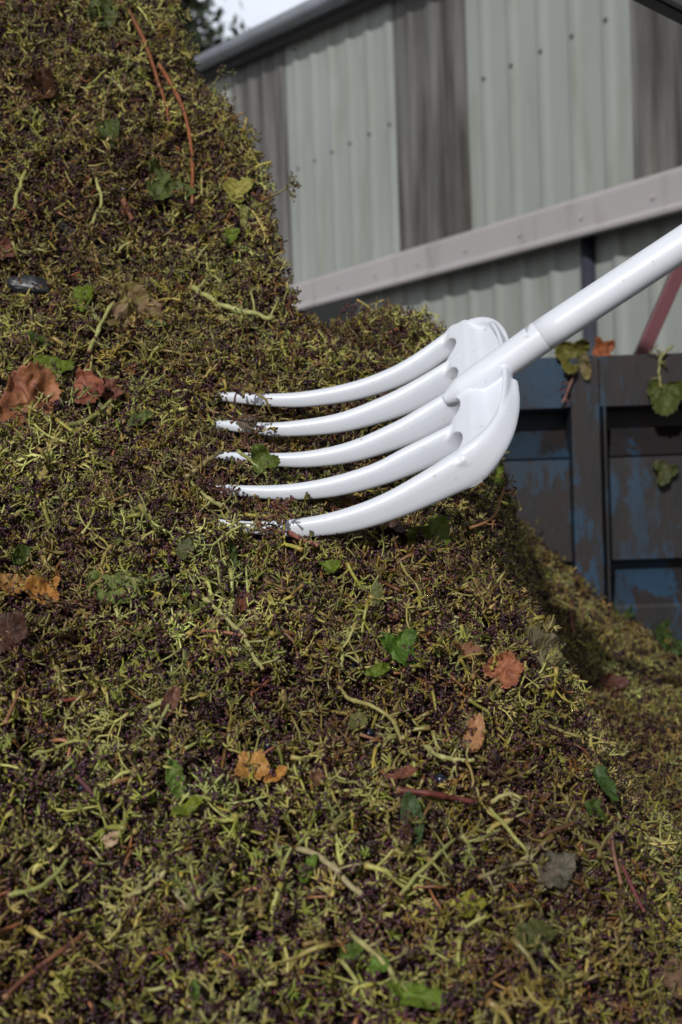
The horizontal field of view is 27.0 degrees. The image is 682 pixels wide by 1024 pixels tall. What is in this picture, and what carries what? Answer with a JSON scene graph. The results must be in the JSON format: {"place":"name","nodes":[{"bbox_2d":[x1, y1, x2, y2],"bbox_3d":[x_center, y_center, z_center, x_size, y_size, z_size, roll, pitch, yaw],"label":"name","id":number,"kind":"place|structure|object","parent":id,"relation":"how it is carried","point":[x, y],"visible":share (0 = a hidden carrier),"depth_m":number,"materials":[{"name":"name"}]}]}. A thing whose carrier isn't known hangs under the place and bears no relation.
{"place":"outdoors","nodes":[
{"label":"outdoors","id":0,"kind":"place"},
{"bbox_2d":[192,0,305,43],"label":"sky","id":1,"kind":"structure","parent":0,"point":[253,12],"materials":[{"name":"white"}]},
{"label":"ground","id":2,"kind":"structure","parent":0,"visible":0},
{"bbox_2d":[175,0,255,56],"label":"tree","id":3,"kind":"object","parent":2,"relation":"on","point":[202,7],"depth_m":13.97,"materials":[{"name":"green plant"}]},
{"bbox_2d":[0,0,681,1023],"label":"grape stem heap","id":4,"kind":"object","parent":2,"relation":"on","point":[262,936],"visible":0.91,"depth_m":1.31,"materials":[{"name":"plant"}]},
{"bbox_2d":[0,236,14,259],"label":"leaf","id":5,"kind":"object","parent":4,"relation":"on","point":[6,242],"visible":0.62,"depth_m":1.92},
{"bbox_2d":[0,572,24,595],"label":"leaf","id":6,"kind":"object","parent":4,"relation":"on","point":[4,579],"visible":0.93,"depth_m":1.36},
{"bbox_2d":[0,610,28,654],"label":"leaf","id":7,"kind":"object","parent":4,"relation":"on","point":[14,623],"visible":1,"depth_m":1.26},
{"bbox_2d":[10,169,29,215],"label":"stalk","id":8,"kind":"object","parent":4,"relation":"on","point":[19,189],"visible":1,"depth_m":1.97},
{"bbox_2d":[12,544,30,565],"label":"leaf","id":9,"kind":"object","parent":4,"relation":"on","point":[22,552],"visible":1,"depth_m":1.40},
{"bbox_2d":[7,275,51,296],"bbox_3d":[-0.416,-0.303,1.903,0.057,0.029,0.025,11,-26,-3],"label":"stone","id":10,"kind":"object","parent":4,"relation":"on","point":[25,285],"visible":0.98,"depth_m":1.89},
{"bbox_2d":[0,361,62,434],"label":"leaf","id":11,"kind":"object","parent":4,"relation":"on","point":[20,389],"visible":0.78,"depth_m":1.67,"materials":[{"name":"plant"}]},
{"bbox_2d":[6,854,69,905],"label":"stalk","id":12,"kind":"object","parent":4,"relation":"on","point":[54,875],"visible":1,"depth_m":1.03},
{"bbox_2d":[22,66,55,99],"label":"leaf","id":13,"kind":"object","parent":4,"relation":"on","point":[43,78],"visible":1,"depth_m":2.08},
{"bbox_2d":[27,330,53,346],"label":"leaf","id":14,"kind":"object","parent":4,"relation":"on","point":[32,334],"visible":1,"depth_m":1.80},
{"bbox_2d":[24,575,59,603],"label":"leaf","id":15,"kind":"object","parent":4,"relation":"on","point":[33,581],"visible":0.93,"depth_m":1.34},
{"bbox_2d":[36,460,47,484],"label":"leaf","id":16,"kind":"object","parent":4,"relation":"on","point":[44,471],"visible":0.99,"depth_m":1.52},
{"bbox_2d":[2,928,90,1000],"bbox_3d":[-0.202,0.310,0.979,0.010,0.023,0.086,0,3,34],"label":"cane","id":17,"kind":"object","parent":4,"relation":"on","point":[25,977],"visible":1,"depth_m":0.97,"materials":[{"name":"brown plant"}]},
{"bbox_2d":[33,354,73,373],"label":"leaf","id":18,"kind":"object","parent":4,"relation":"on","point":[64,365],"visible":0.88,"depth_m":1.76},
{"bbox_2d":[70,283,92,311],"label":"leaf","id":19,"kind":"object","parent":4,"relation":"on","point":[78,291],"visible":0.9,"depth_m":1.87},
{"bbox_2d":[72,369,104,404],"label":"leaf","id":20,"kind":"object","parent":4,"relation":"on","point":[86,378],"visible":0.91,"depth_m":1.71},
{"bbox_2d":[61,388,117,429],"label":"stalk","id":21,"kind":"object","parent":4,"relation":"on","point":[91,417],"visible":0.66,"depth_m":1.68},
{"bbox_2d":[75,775,107,812],"bbox_3d":[-0.194,0.219,1.107,0.005,0.024,0.042,-4,3,-42],"label":"cane","id":22,"kind":"object","parent":4,"relation":"on","point":[85,785],"visible":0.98,"depth_m":1.11,"materials":[{"name":"brown plant"}]},
{"bbox_2d":[87,175,111,225],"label":"stalk","id":23,"kind":"object","parent":4,"relation":"on","point":[98,188],"visible":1,"depth_m":2.00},
{"bbox_2d":[85,301,115,353],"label":"stalk","id":24,"kind":"object","parent":4,"relation":"on","point":[99,326],"visible":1,"depth_m":1.81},
{"bbox_2d":[88,0,118,27],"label":"leaf","id":25,"kind":"object","parent":4,"relation":"on","point":[105,6],"visible":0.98,"depth_m":2.20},
{"bbox_2d":[95,119,119,146],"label":"leaf","id":26,"kind":"object","parent":4,"relation":"on","point":[110,126],"visible":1,"depth_m":2.08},
{"bbox_2d":[95,376,122,403],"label":"leaf","id":27,"kind":"object","parent":4,"relation":"on","point":[110,384],"visible":0.82,"depth_m":1.73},
{"bbox_2d":[101,830,118,847],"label":"leaf","id":28,"kind":"object","parent":4,"relation":"on","point":[108,842],"visible":1,"depth_m":1.07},
{"bbox_2d":[85,569,145,605],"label":"leaf","id":29,"kind":"object","parent":4,"relation":"on","point":[94,575],"visible":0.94,"depth_m":1.35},
{"bbox_2d":[107,281,163,329],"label":"leaf","id":30,"kind":"object","parent":4,"relation":"on","point":[138,294],"visible":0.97,"depth_m":1.86,"materials":[{"name":"plant"}]},
{"bbox_2d":[127,409,154,425],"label":"leaf","id":31,"kind":"object","parent":4,"relation":"on","point":[145,413],"visible":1,"depth_m":1.68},
{"bbox_2d":[127,9,161,88],"bbox_3d":[-0.301,-0.714,2.194,0.013,0.142,0.092,-4,3,-38],"label":"cane","id":32,"kind":"object","parent":4,"relation":"on","point":[140,32],"visible":1,"depth_m":2.19,"materials":[{"name":"brown plant"}]},
{"bbox_2d":[125,863,167,911],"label":"stalk","id":33,"kind":"object","parent":4,"relation":"on","point":[161,874],"visible":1,"depth_m":1.03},
{"bbox_2d":[136,703,183,741],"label":"stalk","id":34,"kind":"object","parent":4,"relation":"on","point":[141,724],"visible":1,"depth_m":1.18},
{"bbox_2d":[159,686,180,718],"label":"leaf","id":35,"kind":"object","parent":4,"relation":"on","point":[172,696],"visible":1,"depth_m":1.20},
{"bbox_2d":[147,156,196,199],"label":"leaf","id":36,"kind":"object","parent":4,"relation":"on","point":[163,185],"visible":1,"depth_m":2.05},
{"bbox_2d":[165,758,186,800],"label":"leaf","id":37,"kind":"object","parent":4,"relation":"on","point":[173,774],"visible":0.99,"depth_m":1.12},
{"bbox_2d":[157,63,194,204],"bbox_3d":[-0.239,-0.568,2.123,0.024,0.248,0.178,-3,2,-20],"label":"cane","id":38,"kind":"object","parent":4,"relation":"on","point":[175,92],"visible":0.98,"depth_m":2.12,"materials":[{"name":"red plant"}]},
{"bbox_2d":[175,537,194,559],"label":"leaf","id":39,"kind":"object","parent":4,"relation":"on","point":[183,546],"visible":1,"depth_m":1.42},
{"bbox_2d":[171,795,202,815],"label":"leaf","id":40,"kind":"object","parent":4,"relation":"on","point":[191,804],"visible":1,"depth_m":1.09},
{"bbox_2d":[190,979,200,999],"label":"leaf","id":41,"kind":"object","parent":4,"relation":"on","point":[195,993],"visible":1,"depth_m":0.95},
{"bbox_2d":[171,871,226,911],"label":"stalk","id":42,"kind":"object","parent":4,"relation":"on","point":[192,888],"visible":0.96,"depth_m":1.02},
{"bbox_2d":[177,445,223,478],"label":"stalk","id":43,"kind":"object","parent":4,"relation":"on","point":[206,461],"visible":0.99,"depth_m":1.56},
{"bbox_2d":[186,476,236,512],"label":"stalk","id":44,"kind":"object","parent":4,"relation":"on","point":[209,498],"visible":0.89,"depth_m":1.51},
{"bbox_2d":[196,477,231,501],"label":"grape stalk","id":45,"kind":"object","parent":4,"relation":"on","point":[224,491],"visible":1,"depth_m":1.50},
{"bbox_2d":[207,464,239,502],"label":"grape stalk","id":46,"kind":"object","parent":4,"relation":"on","point":[221,481],"visible":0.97,"depth_m":1.51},
{"bbox_2d":[191,591,260,659],"bbox_3d":[-0.114,0.107,1.326,0.031,0.062,0.100,-4,3,-37],"label":"stalk","id":47,"kind":"object","parent":4,"relation":"on","point":[226,618],"visible":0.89,"depth_m":1.32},
{"bbox_2d":[222,227,239,243],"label":"leaf","id":48,"kind":"object","parent":4,"relation":"on","point":[230,237],"visible":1,"depth_m":2.01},
{"bbox_2d":[228,541,238,568],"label":"leaf","id":49,"kind":"object","parent":4,"relation":"on","point":[233,554],"visible":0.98,"depth_m":1.44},
{"bbox_2d":[189,274,280,327],"bbox_3d":[-0.145,-0.283,1.907,0.129,0.079,0.033,-1,2,14],"label":"stalk","id":50,"kind":"object","parent":4,"relation":"on","point":[210,297],"visible":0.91,"depth_m":1.90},
{"bbox_2d":[222,177,252,202],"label":"leaf","id":51,"kind":"object","parent":4,"relation":"on","point":[236,187],"visible":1,"depth_m":2.04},
{"bbox_2d":[228,377,254,402],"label":"grape stalk","id":52,"kind":"object","parent":4,"relation":"on","point":[232,389],"visible":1,"depth_m":1.67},
{"bbox_2d":[224,505,264,533],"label":"grape stalk","id":53,"kind":"object","parent":4,"relation":"on","point":[228,520],"visible":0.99,"depth_m":1.45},
{"bbox_2d":[232,367,262,398],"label":"grape stalk","id":54,"kind":"object","parent":4,"relation":"on","point":[247,371],"visible":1,"depth_m":1.68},
{"bbox_2d":[230,402,265,433],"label":"grape stalk","id":55,"kind":"object","parent":4,"relation":"on","point":[249,416],"visible":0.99,"depth_m":1.62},
{"bbox_2d":[235,413,255,429],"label":"leaf","id":56,"kind":"object","parent":55,"relation":"on","point":[242,423],"visible":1,"depth_m":1.62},
{"bbox_2d":[227,431,268,452],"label":"grape stalk","id":57,"kind":"object","parent":4,"relation":"on","point":[248,442],"visible":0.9,"depth_m":1.57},
{"bbox_2d":[239,202,263,228],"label":"leaf","id":58,"kind":"object","parent":4,"relation":"on","point":[243,220],"visible":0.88,"depth_m":2.02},
{"bbox_2d":[233,749,270,780],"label":"leaf","id":59,"kind":"object","parent":4,"relation":"on","point":[257,758],"visible":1,"depth_m":1.15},
{"bbox_2d":[239,627,282,678],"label":"stalk","id":60,"kind":"object","parent":4,"relation":"on","point":[247,642],"visible":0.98,"depth_m":1.27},
{"bbox_2d":[250,510,280,542],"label":"grape stalk","id":61,"kind":"object","parent":4,"relation":"on","point":[271,520],"visible":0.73,"depth_m":1.47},
{"bbox_2d":[255,393,281,421],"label":"grape stalk","id":62,"kind":"object","parent":4,"relation":"on","point":[266,401],"visible":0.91,"depth_m":1.68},
{"bbox_2d":[254,497,291,538],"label":"grape stalk","id":63,"kind":"object","parent":4,"relation":"on","point":[284,505],"visible":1,"depth_m":1.45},
{"bbox_2d":[263,765,286,782],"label":"leaf","id":64,"kind":"object","parent":4,"relation":"on","point":[280,771],"visible":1,"depth_m":1.14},
{"bbox_2d":[270,171,301,201],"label":"grape stalk","id":65,"kind":"object","parent":4,"relation":"on","point":[296,185],"visible":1,"depth_m":2.04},
{"bbox_2d":[298,854,317,882],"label":"leaf","id":66,"kind":"object","parent":4,"relation":"on","point":[311,861],"visible":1,"depth_m":1.05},
{"bbox_2d":[308,769,324,785],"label":"leaf","id":67,"kind":"object","parent":4,"relation":"on","point":[316,776],"visible":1,"depth_m":1.14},
{"bbox_2d":[318,559,340,572],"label":"leaf","id":68,"kind":"object","parent":4,"relation":"on","point":[330,566],"visible":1,"depth_m":1.43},
{"bbox_2d":[294,845,370,919],"bbox_3d":[-0.011,0.275,1.050,0.075,0.042,0.029,0,3,40],"label":"stalk","id":69,"kind":"object","parent":4,"relation":"on","point":[335,868],"visible":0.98,"depth_m":1.05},
{"bbox_2d":[335,300,358,327],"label":"grape stalk","id":70,"kind":"object","parent":4,"relation":"on","point":[347,305],"visible":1,"depth_m":2.02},
{"bbox_2d":[329,604,366,670],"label":"stalk","id":71,"kind":"object","parent":4,"relation":"on","point":[345,655],"visible":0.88,"depth_m":1.30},
{"bbox_2d":[339,940,363,960],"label":"leaf","id":72,"kind":"object","parent":4,"relation":"on","point":[354,948],"visible":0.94,"depth_m":1.00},
{"bbox_2d":[348,711,368,729],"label":"leaf","id":73,"kind":"object","parent":4,"relation":"on","point":[361,716],"visible":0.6,"depth_m":1.24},
{"bbox_2d":[336,685,410,749],"bbox_3d":[0.034,0.176,1.238,0.042,0.043,0.097,-3,2,-23],"label":"stalk","id":74,"kind":"object","parent":4,"relation":"on","point":[374,707],"visible":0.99,"depth_m":1.23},
{"bbox_2d":[367,954,388,972],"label":"leaf","id":75,"kind":"object","parent":4,"relation":"on","point":[375,965],"visible":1,"depth_m":0.97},
{"bbox_2d":[371,581,384,610],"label":"leaf","id":76,"kind":"object","parent":4,"relation":"on","point":[377,590],"visible":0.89,"depth_m":1.36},
{"bbox_2d":[366,662,390,677],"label":"leaf","id":77,"kind":"object","parent":4,"relation":"on","point":[377,670],"visible":1,"depth_m":1.29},
{"bbox_2d":[345,927,412,982],"bbox_3d":[0.026,0.305,0.992,0.021,0.027,0.069,-3,3,-33],"label":"stalk","id":78,"kind":"object","parent":4,"relation":"on","point":[364,944],"visible":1,"depth_m":0.99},
{"bbox_2d":[374,519,411,534],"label":"leaf","id":79,"kind":"object","parent":4,"relation":"on","point":[394,526],"visible":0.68,"depth_m":1.53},
{"bbox_2d":[378,628,417,665],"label":"leaf","id":80,"kind":"object","parent":4,"relation":"on","point":[407,637],"visible":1,"depth_m":1.31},
{"bbox_2d":[383,764,416,781],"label":"leaf","id":81,"kind":"object","parent":4,"relation":"on","point":[408,770],"visible":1,"depth_m":1.15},
{"bbox_2d":[400,791,423,844],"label":"leaf","id":82,"kind":"object","parent":4,"relation":"on","point":[410,801],"visible":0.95,"depth_m":1.10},
{"bbox_2d":[386,980,445,1009],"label":"leaf","id":83,"kind":"object","parent":4,"relation":"on","point":[422,996],"visible":1,"depth_m":0.95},
{"bbox_2d":[406,514,451,556],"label":"leaf","id":84,"kind":"object","parent":4,"relation":"on","point":[440,525],"visible":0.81,"depth_m":1.56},
{"bbox_2d":[398,815,466,896],"bbox_3d":[0.075,0.258,1.066,0.040,0.048,0.088,-1,2,22],"label":"stalk","id":85,"kind":"object","parent":4,"relation":"on","point":[424,868],"visible":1,"depth_m":1.06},
{"bbox_2d":[397,786,478,803],"bbox_3d":[0.078,0.228,1.138,0.067,0.020,0.015,-2,2,-6],"label":"cane","id":86,"kind":"object","parent":4,"relation":"on","point":[429,793],"visible":0.93,"depth_m":1.14,"materials":[{"name":"brown plant"}]},
{"bbox_2d":[209,224,681,536],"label":"fork","id":87,"kind":"object","parent":4,"relation":"on","point":[451,433],"visible":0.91,"depth_m":1.53,"materials":[{"name":"white plastic"}]},
{"bbox_2d":[236,449,273,483],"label":"stalk","id":88,"kind":"object","parent":87,"relation":"on","point":[244,455],"visible":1,"depth_m":1.55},
{"bbox_2d":[250,443,280,473],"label":"leaf","id":89,"kind":"object","parent":87,"relation":"on","point":[260,455],"visible":1,"depth_m":1.55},
{"bbox_2d":[420,739,474,781],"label":"stalk","id":90,"kind":"object","parent":4,"relation":"on","point":[431,750],"visible":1,"depth_m":1.18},
{"bbox_2d":[453,640,485,659],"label":"leaf","id":91,"kind":"object","parent":4,"relation":"on","point":[468,648],"visible":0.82,"depth_m":1.31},
{"bbox_2d":[456,888,486,917],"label":"leaf","id":92,"kind":"object","parent":4,"relation":"on","point":[481,901],"visible":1,"depth_m":1.03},
{"bbox_2d":[462,713,484,751],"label":"leaf","id":93,"kind":"object","parent":4,"relation":"on","point":[478,736],"visible":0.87,"depth_m":1.22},
{"bbox_2d":[469,486,516,531],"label":"grape stalk","id":94,"kind":"object","parent":4,"relation":"on","point":[491,517],"visible":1,"depth_m":1.69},
{"bbox_2d":[490,461,505,487],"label":"leaf","id":95,"kind":"object","parent":4,"relation":"on","point":[498,470],"visible":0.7,"depth_m":1.95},
{"bbox_2d":[482,650,524,688],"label":"leaf","id":96,"kind":"object","parent":4,"relation":"on","point":[508,670],"visible":1,"depth_m":1.30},
{"bbox_2d":[489,790,521,806],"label":"stalk","id":97,"kind":"object","parent":4,"relation":"on","point":[500,796],"visible":0.94,"depth_m":1.16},
{"bbox_2d":[477,840,549,894],"bbox_3d":[0.132,0.272,1.067,0.018,0.038,0.076,0,3,41],"label":"stalk","id":98,"kind":"object","parent":4,"relation":"on","point":[528,845],"visible":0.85,"depth_m":1.08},
{"bbox_2d":[487,800,557,877],"bbox_3d":[0.139,0.253,1.110,0.032,0.052,0.080,-3,3,-27],"label":"stalk","id":99,"kind":"object","parent":4,"relation":"on","point":[510,831],"visible":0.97,"depth_m":1.11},
{"bbox_2d":[505,811,539,845],"bbox_3d":[0.146,0.250,1.119,0.013,0.025,0.040,-4,3,-38],"label":"cane","id":100,"kind":"object","parent":4,"relation":"on","point":[524,822],"visible":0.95,"depth_m":1.12,"materials":[{"name":"brown plant"}]},
{"bbox_2d":[515,919,556,957],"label":"leaf","id":101,"kind":"object","parent":4,"relation":"on","point":[533,928],"visible":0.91,"depth_m":1.00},
{"bbox_2d":[525,626,562,687],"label":"leaf","id":102,"kind":"object","parent":4,"relation":"on","point":[539,638],"visible":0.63,"depth_m":1.43,"materials":[{"name":"plant"}]},
{"bbox_2d":[539,822,573,837],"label":"cane","id":103,"kind":"object","parent":4,"relation":"on","point":[554,830],"visible":1,"depth_m":1.12,"materials":[{"name":"brown plant"}]},
{"bbox_2d":[537,850,576,888],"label":"leaf","id":104,"kind":"object","parent":4,"relation":"on","point":[559,870],"visible":1,"depth_m":1.07,"materials":[{"name":"plant"}]},
{"bbox_2d":[583,798,605,820],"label":"leaf","id":105,"kind":"object","parent":4,"relation":"on","point":[592,803],"visible":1,"depth_m":1.14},
{"bbox_2d":[592,764,618,801],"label":"leaf","id":106,"kind":"object","parent":4,"relation":"on","point":[605,781],"visible":1,"depth_m":1.22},
{"bbox_2d":[597,671,630,698],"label":"leaf","id":107,"kind":"object","parent":4,"relation":"on","point":[610,676],"visible":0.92,"depth_m":2.35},
{"bbox_2d":[609,829,622,884],"bbox_3d":[0.214,0.269,1.109,0.008,0.028,0.061,-2,2,0],"label":"cane","id":108,"kind":"object","parent":4,"relation":"on","point":[612,840],"visible":0.94,"depth_m":1.10,"materials":[{"name":"brown plant"}]},
{"bbox_2d":[618,858,645,912],"bbox_3d":[0.221,0.284,1.081,0.003,0.032,0.037,-3,2,-18],"label":"cane","id":109,"kind":"object","parent":4,"relation":"on","point":[631,885],"visible":1,"depth_m":1.08,"materials":[{"name":"brown plant"}]},
{"bbox_2d":[653,958,681,999],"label":"leaf","id":110,"kind":"object","parent":4,"relation":"on","point":[668,979],"visible":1,"depth_m":1.03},
{"bbox_2d":[653,619,681,656],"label":"leaf","id":111,"kind":"object","parent":4,"relation":"on","point":[662,632],"visible":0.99,"depth_m":2.93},
{"bbox_2d":[194,0,681,357],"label":"shed","id":112,"kind":"structure","parent":2,"relation":"on","point":[512,167],"depth_m":5.76,"materials":[{"name":"grey metal"}]},
{"bbox_2d":[502,265,681,662],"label":"trailer","id":113,"kind":"object","parent":2,"relation":"on","point":[599,500],"visible":0.14,"depth_m":2.95,"materials":[{"name":"blue metal"}]},
{"bbox_2d":[554,338,590,374],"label":"leaf","id":114,"kind":"object","parent":113,"relation":"on","point":[565,352],"visible":0.99,"depth_m":2.89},
{"bbox_2d":[579,353,591,379],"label":"leaf","id":115,"kind":"object","parent":113,"relation":"hanging from","point":[585,365],"visible":1,"depth_m":2.89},
{"bbox_2d":[592,336,615,355],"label":"leaf","id":116,"kind":"object","parent":113,"relation":"on","point":[603,348],"visible":0.98,"depth_m":2.94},
{"bbox_2d":[647,345,673,387],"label":"stalk","id":117,"kind":"object","parent":113,"relation":"attached to","point":[669,348],"visible":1,"depth_m":2.89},
{"bbox_2d":[646,379,681,416],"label":"leaf","id":118,"kind":"object","parent":117,"relation":"hanging from","point":[665,399],"visible":1,"depth_m":2.89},
{"bbox_2d":[652,460,678,486],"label":"leaf","id":119,"kind":"object","parent":113,"relation":"attached to","point":[666,473],"visible":1,"depth_m":2.93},
{"bbox_2d":[633,0,681,24],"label":"canopy","id":120,"kind":"object","parent":2,"relation":"on","point":[671,9],"depth_m":2.06,"materials":[{"name":"black metal"}]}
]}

